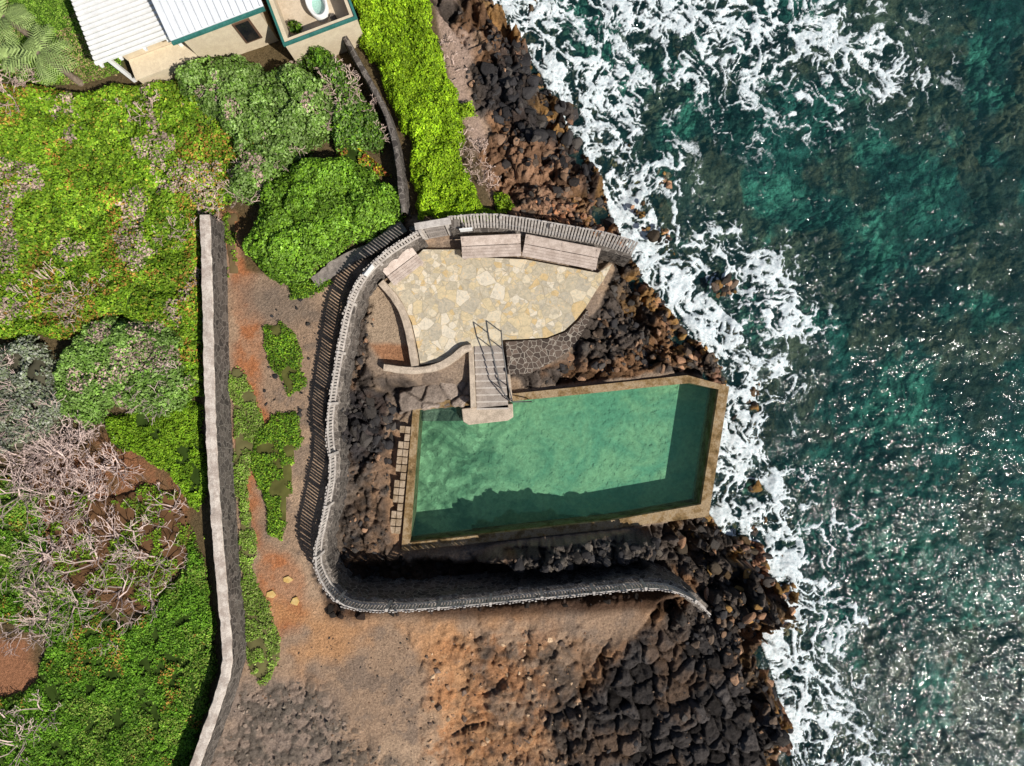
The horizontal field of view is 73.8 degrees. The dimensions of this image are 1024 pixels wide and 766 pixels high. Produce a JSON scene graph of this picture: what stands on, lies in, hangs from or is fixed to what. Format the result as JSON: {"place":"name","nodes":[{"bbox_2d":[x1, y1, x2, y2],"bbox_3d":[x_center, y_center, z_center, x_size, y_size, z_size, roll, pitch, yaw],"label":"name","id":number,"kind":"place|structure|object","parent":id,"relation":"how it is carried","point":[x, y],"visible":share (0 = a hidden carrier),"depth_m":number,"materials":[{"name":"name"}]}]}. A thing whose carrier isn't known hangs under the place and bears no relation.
{"place":"outdoors","nodes":[
{"label":"outdoors","id":0,"kind":"place"},
{"bbox_2d":[0,0,120,84],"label":"lawn","id":1,"kind":"structure","parent":0,"point":[66,80],"depth_m":28.83,"materials":[{"name":"green plant"}]},
{"bbox_2d":[0,42,34,75],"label":"palm tree","id":2,"kind":"object","parent":1,"relation":"on","point":[5,62],"visible":0.59,"depth_m":27.67,"materials":[{"name":"green plant"}]},
{"bbox_2d":[0,0,51,51],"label":"palm tree","id":3,"kind":"object","parent":1,"relation":"on","point":[6,18],"visible":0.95,"depth_m":26.60,"materials":[{"name":"green plant"}]},
{"bbox_2d":[0,23,83,85],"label":"palm tree","id":4,"kind":"object","parent":1,"relation":"on","point":[50,61],"visible":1,"depth_m":26.47,"materials":[{"name":"green plant"}]},
{"bbox_2d":[269,0,362,64],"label":"stucco walls","id":5,"kind":"structure","parent":0,"point":[331,40],"depth_m":27.32,"materials":[{"name":"beige paint"}]},
{"bbox_2d":[266,0,357,46],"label":"teal coping","id":6,"kind":"object","parent":5,"relation":"on","point":[322,30],"visible":1,"depth_m":26.72,"materials":[{"name":"teal paint"}]},
{"bbox_2d":[390,426,410,533],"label":"paver path","id":7,"kind":"structure","parent":0,"point":[402,468],"depth_m":30.21,"materials":[{"name":"stone"}]},
{"bbox_2d":[388,249,611,364],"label":"flagstone patio","id":8,"kind":"structure","parent":0,"point":[452,300],"depth_m":29.40,"materials":[{"name":"beige stone"}]},
{"bbox_2d":[383,248,423,284],"bbox_3d":[-4.625,-4.944,28.936,1.592,0.929,0.823,-37,90,0],"label":"wooden bench","id":9,"kind":"object","parent":8,"relation":"on","point":[404,270],"visible":1,"depth_m":28.93,"materials":[{"name":"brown wood"}]},
{"bbox_2d":[461,234,520,259],"bbox_3d":[-0.880,-5.766,28.936,2.506,0.929,0.849,-3,90,0],"label":"wooden bench","id":10,"kind":"object","parent":8,"relation":"on","point":[491,249],"visible":1,"depth_m":28.93,"materials":[{"name":"brown wood"}]},
{"bbox_2d":[522,234,600,270],"bbox_3d":[2.071,-5.517,28.936,3.194,0.929,0.849,11,90,0],"label":"wooden bench","id":11,"kind":"object","parent":8,"relation":"on","point":[559,257],"visible":1,"depth_m":28.93,"materials":[{"name":"brown wood"}]},
{"bbox_2d":[0,0,1023,765],"bbox_3d":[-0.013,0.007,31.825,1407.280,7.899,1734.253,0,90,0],"label":"ground","id":12,"kind":"structure","parent":0,"point":[902,414],"depth_m":33.10,"materials":[{"name":"soil"}]},
{"bbox_2d":[0,335,67,453],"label":"silver shrub","id":13,"kind":"object","parent":12,"relation":"on","point":[32,366],"visible":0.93,"depth_m":27.89,"materials":[{"name":"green plant"}]},
{"bbox_2d":[0,346,199,765],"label":"bare branch shrub","id":14,"kind":"object","parent":12,"relation":"on","point":[47,557],"visible":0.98,"depth_m":28.21,"materials":[{"name":"grey plant"}]},
{"bbox_2d":[0,472,217,765],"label":"beach groundcover","id":15,"kind":"object","parent":12,"relation":"on","point":[141,698],"visible":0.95,"depth_m":28.48,"materials":[{"name":"green plant"}]},
{"bbox_2d":[39,482,195,616],"bbox_3d":[-16.606,7.004,28.585,6.707,0.688,5.687,0,90,0],"label":"beach groundcover","id":16,"kind":"object","parent":12,"relation":"on","point":[150,544],"visible":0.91,"depth_m":28.57,"materials":[{"name":"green plant"}]},
{"bbox_2d":[52,313,203,431],"bbox_3d":[-15.991,-0.432,28.145,6.405,1.499,5.091,0,90,0],"label":"heliotrope shrub","id":17,"kind":"object","parent":12,"relation":"on","point":[94,375],"visible":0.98,"depth_m":27.78,"materials":[{"name":"green plant"}]},
{"bbox_2d":[0,79,264,339],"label":"seagrape groundcover","id":18,"kind":"object","parent":12,"relation":"on","point":[88,188],"visible":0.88,"depth_m":27.88,"materials":[{"name":"green plant"}]},
{"bbox_2d":[71,0,198,85],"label":"white pergola","id":19,"kind":"object","parent":12,"relation":"on","point":[162,63],"visible":0.73,"depth_m":26.11,"materials":[{"name":"paint"}]},
{"bbox_2d":[101,1,171,59],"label":"annex walls","id":20,"kind":"structure","parent":12,"relation":"on","point":[142,51],"depth_m":27.54,"materials":[{"name":"beige paint"}]},
{"bbox_2d":[105,399,208,538],"bbox_3d":[-13.789,2.878,28.506,3.862,0.724,6.540,-44,90,0],"label":"beach groundcover","id":21,"kind":"object","parent":12,"relation":"on","point":[173,444],"visible":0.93,"depth_m":28.44,"materials":[{"name":"green plant"}]},
{"bbox_2d":[123,291,204,396],"bbox_3d":[-13.620,-2.092,28.288,3.160,1.054,5.149,-38,90,0],"label":"seagrape groundcover","id":22,"kind":"object","parent":12,"relation":"on","point":[191,354],"visible":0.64,"depth_m":28.06,"materials":[{"name":"green plant"}]},
{"bbox_2d":[190,215,246,765],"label":"boundary wall","id":23,"kind":"structure","parent":12,"relation":"on","point":[220,458],"depth_m":27.60,"materials":[{"name":"concrete"}]},
{"bbox_2d":[223,212,237,277],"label":"path groundcover","id":24,"kind":"object","parent":12,"relation":"on","point":[229,219],"visible":1,"depth_m":28.74,"materials":[{"name":"green plant"}]},
{"bbox_2d":[185,0,277,61],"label":"walls","id":25,"kind":"structure","parent":12,"relation":"on","point":[227,41],"depth_m":27.63,"materials":[{"name":"beige paint"}]},
{"bbox_2d":[152,0,263,40],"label":"metal roof","id":26,"kind":"structure","parent":25,"relation":"on","point":[180,18],"depth_m":25.67,"materials":[{"name":"white metal"}]},
{"bbox_2d":[171,6,265,45],"bbox_3d":[-11.143,-13.550,25.880,3.750,0.120,0.120,-21,90,0],"label":"gutter","id":27,"kind":"object","parent":26,"relation":"attached to","point":[218,26],"visible":1,"depth_m":25.82,"materials":[{"name":"teal metal"}]},
{"bbox_2d":[232,18,262,43],"bbox_3d":[-10.611,-14.121,27.350,0.710,1.460,0.052,-21,90,0],"label":"window frame","id":28,"kind":"object","parent":25,"relation":"attached to","point":[250,22],"visible":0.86,"depth_m":27.11,"materials":[{"name":"brown wood"}]},
{"bbox_2d":[235,21,259,41],"bbox_3d":[-10.612,-14.124,27.350,0.550,1.300,0.080,-21,90,0],"label":"window","id":29,"kind":"structure","parent":28,"relation":"in","point":[247,31],"depth_m":27.32,"materials":[{"name":"black glass"}]},
{"bbox_2d":[0,33,501,331],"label":"dry shrub twigs","id":30,"kind":"object","parent":12,"relation":"on","point":[14,81],"visible":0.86,"depth_m":27.80,"materials":[{"name":"brown plant"}]},
{"bbox_2d":[228,366,280,685],"bbox_3d":[-10.903,6.034,28.715,1.637,0.433,13.623,-4,90,0],"label":"path groundcover","id":31,"kind":"object","parent":12,"relation":"on","point":[263,639],"visible":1,"depth_m":28.70,"materials":[{"name":"green plant"}]},
{"bbox_2d":[174,53,336,205],"bbox_3d":[-10.064,-11.169,27.817,5.967,2.152,6.306,-26,90,0],"label":"heliotrope shrub","id":32,"kind":"object","parent":12,"relation":"on","point":[283,103],"visible":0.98,"depth_m":27.31,"materials":[{"name":"green plant"}]},
{"bbox_2d":[250,410,303,540],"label":"path groundcover","id":33,"kind":"object","parent":12,"relation":"on","point":[278,441],"visible":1,"depth_m":28.67,"materials":[{"name":"green plant"}]},
{"bbox_2d":[266,576,298,605],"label":"stepping stones","id":34,"kind":"object","parent":12,"relation":"on","point":[273,594],"visible":1,"depth_m":28.76,"materials":[{"name":"beige stone"}]},
{"bbox_2d":[262,321,306,396],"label":"path groundcover","id":35,"kind":"object","parent":12,"relation":"on","point":[282,348],"visible":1,"depth_m":28.60,"materials":[{"name":"green plant"}]},
{"bbox_2d":[286,278,333,299],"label":"path groundcover","id":36,"kind":"object","parent":12,"relation":"on","point":[306,290],"visible":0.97,"depth_m":28.61,"materials":[{"name":"green plant"}]},
{"bbox_2d":[277,0,348,36],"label":"raised floor","id":37,"kind":"structure","parent":12,"relation":"on","point":[298,10],"depth_m":27.90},
{"bbox_2d":[287,19,302,33],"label":"potted shrub","id":38,"kind":"object","parent":37,"relation":"on","point":[296,27],"visible":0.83,"depth_m":27.66,"materials":[{"name":"green plant"}]},
{"bbox_2d":[305,0,328,21],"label":"bathtub","id":39,"kind":"object","parent":37,"relation":"on","point":[318,10],"visible":1,"depth_m":27.73,"materials":[{"name":"white ceramic"}]},
{"bbox_2d":[308,45,334,73],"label":"clipped shrub","id":40,"kind":"object","parent":12,"relation":"on","point":[315,57],"visible":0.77,"depth_m":27.64,"materials":[{"name":"green plant"}]},
{"bbox_2d":[241,155,409,286],"bbox_3d":[-8.063,-7.074,28.163,6.936,2.678,4.600,-34,90,0],"label":"naupaka shrub","id":41,"kind":"object","parent":12,"relation":"on","point":[313,211],"visible":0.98,"depth_m":27.44,"materials":[{"name":"green plant"}]},
{"bbox_2d":[289,54,390,155],"bbox_3d":[-7.093,-11.706,28.081,2.448,1.577,5.312,-29,90,0],"label":"naupaka shrub","id":42,"kind":"object","parent":12,"relation":"on","point":[354,127],"visible":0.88,"depth_m":27.74,"materials":[{"name":"green plant"}]},
{"bbox_2d":[311,221,409,286],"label":"garden wall","id":43,"kind":"structure","parent":12,"relation":"on","point":[374,248],"depth_m":28.50,"materials":[{"name":"stone"}]},
{"bbox_2d":[333,144,392,177],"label":"garden plants","id":44,"kind":"object","parent":12,"relation":"on","point":[361,157],"visible":0.78,"depth_m":28.48,"materials":[{"name":"green plant"}]},
{"bbox_2d":[329,13,411,218],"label":"garden wall","id":45,"kind":"structure","parent":12,"relation":"on","point":[403,191],"depth_m":27.70,"materials":[{"name":"stone"}]},
{"bbox_2d":[378,280,419,366],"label":"garden wall","id":46,"kind":"structure","parent":12,"relation":"on","point":[386,288],"depth_m":29.09,"materials":[{"name":"concrete"}]},
{"bbox_2d":[351,0,498,223],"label":"naupaka hedge","id":47,"kind":"object","parent":12,"relation":"on","point":[398,40],"visible":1,"depth_m":28.03,"materials":[{"name":"green plant"}]},
{"bbox_2d":[383,344,471,373],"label":"garden wall","id":48,"kind":"structure","parent":12,"relation":"on","point":[460,352],"depth_m":29.11,"materials":[{"name":"concrete"}]},
{"bbox_2d":[398,382,470,420],"bbox_3d":[-3.415,0.197,30.841,3.900,1.604,3.100,0,90,0],"label":"rock ledge","id":49,"kind":"object","parent":12,"relation":"on","point":[436,395],"visible":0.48,"depth_m":30.22,"materials":[{"name":"stone"}]},
{"bbox_2d":[409,217,461,239],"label":"wooden gate","id":50,"kind":"structure","parent":12,"relation":"on","point":[428,228],"depth_m":27.85,"materials":[{"name":"grey wood"}]},
{"bbox_2d":[424,226,447,238],"bbox_3d":[-3.145,-6.272,28.350,0.807,2.000,0.072,-9,90,0],"label":"door leaf","id":51,"kind":"structure","parent":50,"relation":"in","point":[438,231],"depth_m":28.19,"materials":[{"name":"grey wood"}]},
{"bbox_2d":[457,100,477,120],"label":"naupaka hedge","id":52,"kind":"object","parent":12,"relation":"on","point":[466,108],"visible":0.97,"depth_m":28.40,"materials":[{"name":"green plant"}]},
{"bbox_2d":[493,191,514,213],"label":"naupaka hedge","id":53,"kind":"object","parent":12,"relation":"on","point":[504,204],"visible":1,"depth_m":28.72,"materials":[{"name":"green plant"}]},
{"bbox_2d":[225,11,795,765],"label":"lava boulders","id":54,"kind":"object","parent":12,"relation":"on","point":[541,133],"visible":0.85,"depth_m":29.63,"materials":[{"name":"brown stone"}]},
{"bbox_2d":[312,230,710,616],"bbox_3d":[-2.649,5.109,29.080,12.246,3.839,20.033,-38,90,0],"label":"picket fence","id":55,"kind":"object","parent":12,"relation":"on","point":[387,593],"visible":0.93,"depth_m":28.37,"materials":[{"name":"grey wood"}]},
{"bbox_2d":[364,265,374,275],"bbox_3d":[-5.719,-4.502,27.360,0.060,0.460,0.540,38,90,0],"label":"sign","id":56,"kind":"object","parent":55,"relation":"attached to","point":[369,270],"visible":1,"depth_m":27.26,"materials":[{"name":"white"}]},
{"bbox_2d":[447,213,637,266],"bbox_3d":[1.245,-6.163,28.988,7.844,2.824,0.925,8,90,0],"label":"picket fence","id":57,"kind":"object","parent":12,"relation":"on","point":[618,254],"visible":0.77,"depth_m":28.46,"materials":[{"name":"grey wood"}]},
{"bbox_2d":[459,227,472,231],"bbox_3d":[-1.875,-6.261,27.880,0.540,0.460,0.060,-6,90,0],"label":"sign","id":58,"kind":"object","parent":57,"relation":"attached to","point":[465,229],"visible":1,"depth_m":27.79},
{"bbox_2d":[401,375,728,550],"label":"saltwater pool","id":59,"kind":"structure","parent":12,"relation":"on","point":[590,458],"depth_m":31.90,"materials":[{"name":"liquid"}]},
{"bbox_2d":[462,345,512,424],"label":"stone stairs","id":60,"kind":"structure","parent":59,"relation":"on","point":[489,403],"depth_m":29.92,"materials":[{"name":"stone"}]},
{"bbox_2d":[487,331,509,401],"bbox_3d":[-0.643,-0.635,29.411,0.245,1.778,3.146,-17,90,0],"label":"handrail","id":61,"kind":"object","parent":60,"relation":"on","point":[496,367],"visible":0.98,"depth_m":28.85,"materials":[{"name":"metal"}]},
{"bbox_2d":[500,330,531,401],"bbox_3d":[-0.147,-0.542,29.461,0.798,1.878,3.346,-23,90,0],"label":"handrail","id":62,"kind":"object","parent":60,"relation":"on","point":[506,371],"visible":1,"depth_m":28.89,"materials":[{"name":"metal"}]},
{"bbox_2d":[506,310,588,374],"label":"cobble paving","id":63,"kind":"structure","parent":0,"point":[527,356],"depth_m":29.43,"materials":[{"name":"grey stone"}]},
{"bbox_2d":[492,0,953,765],"bbox_3d":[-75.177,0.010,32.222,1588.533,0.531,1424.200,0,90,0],"label":"sea foam","id":64,"kind":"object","parent":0,"point":[790,562],"depth_m":32.23,"materials":[{"name":"liquid"}]},
{"bbox_2d":[630,39,762,493],"bbox_3d":[8.384,-5.318,32.365,4.432,1.747,21.990,-11,90,0],"label":"sea rock","id":65,"kind":"object","parent":64,"relation":"in","point":[726,280],"visible":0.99,"depth_m":31.88,"materials":[{"name":"black stone"}]}
]}

